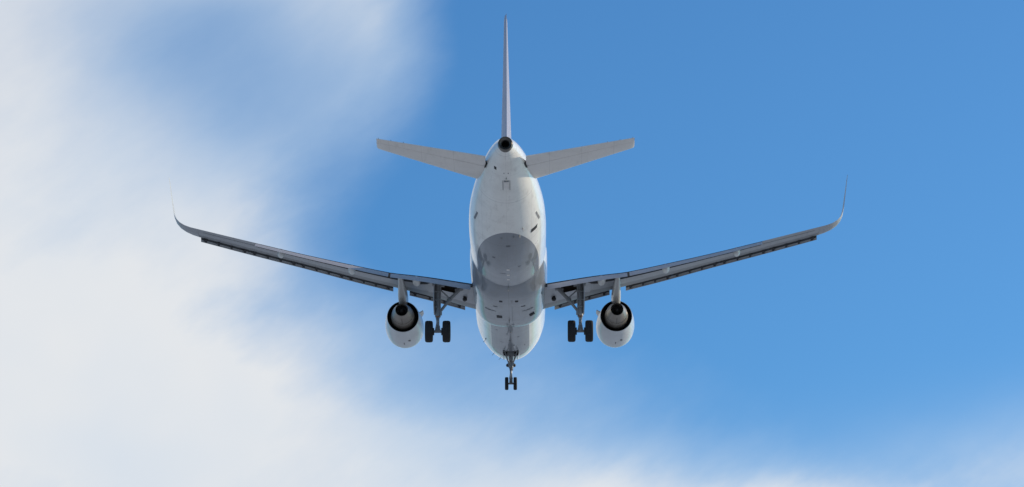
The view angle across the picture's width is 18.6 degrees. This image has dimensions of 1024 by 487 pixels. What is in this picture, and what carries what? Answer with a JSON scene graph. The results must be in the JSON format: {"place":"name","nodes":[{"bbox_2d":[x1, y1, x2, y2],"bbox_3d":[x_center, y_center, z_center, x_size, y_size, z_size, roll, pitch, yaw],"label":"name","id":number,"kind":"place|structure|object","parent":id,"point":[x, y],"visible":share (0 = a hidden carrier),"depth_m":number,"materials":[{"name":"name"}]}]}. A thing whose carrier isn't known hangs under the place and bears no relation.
{"place":"outdoors","nodes":[
{"label":"outdoors","id":0,"kind":"place"},
{"bbox_2d":[169,15,847,389],"bbox_3d":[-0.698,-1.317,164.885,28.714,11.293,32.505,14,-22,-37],"label":"airliner","id":1,"kind":"object","parent":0,"point":[509,293],"visible":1,"depth_m":166.02,"materials":[{"name":"white paint"}]},
{"bbox_2d":[0,0,1023,486],"label":"sky","id":2,"kind":"structure","parent":0,"point":[885,348],"materials":[{"name":"blue"}]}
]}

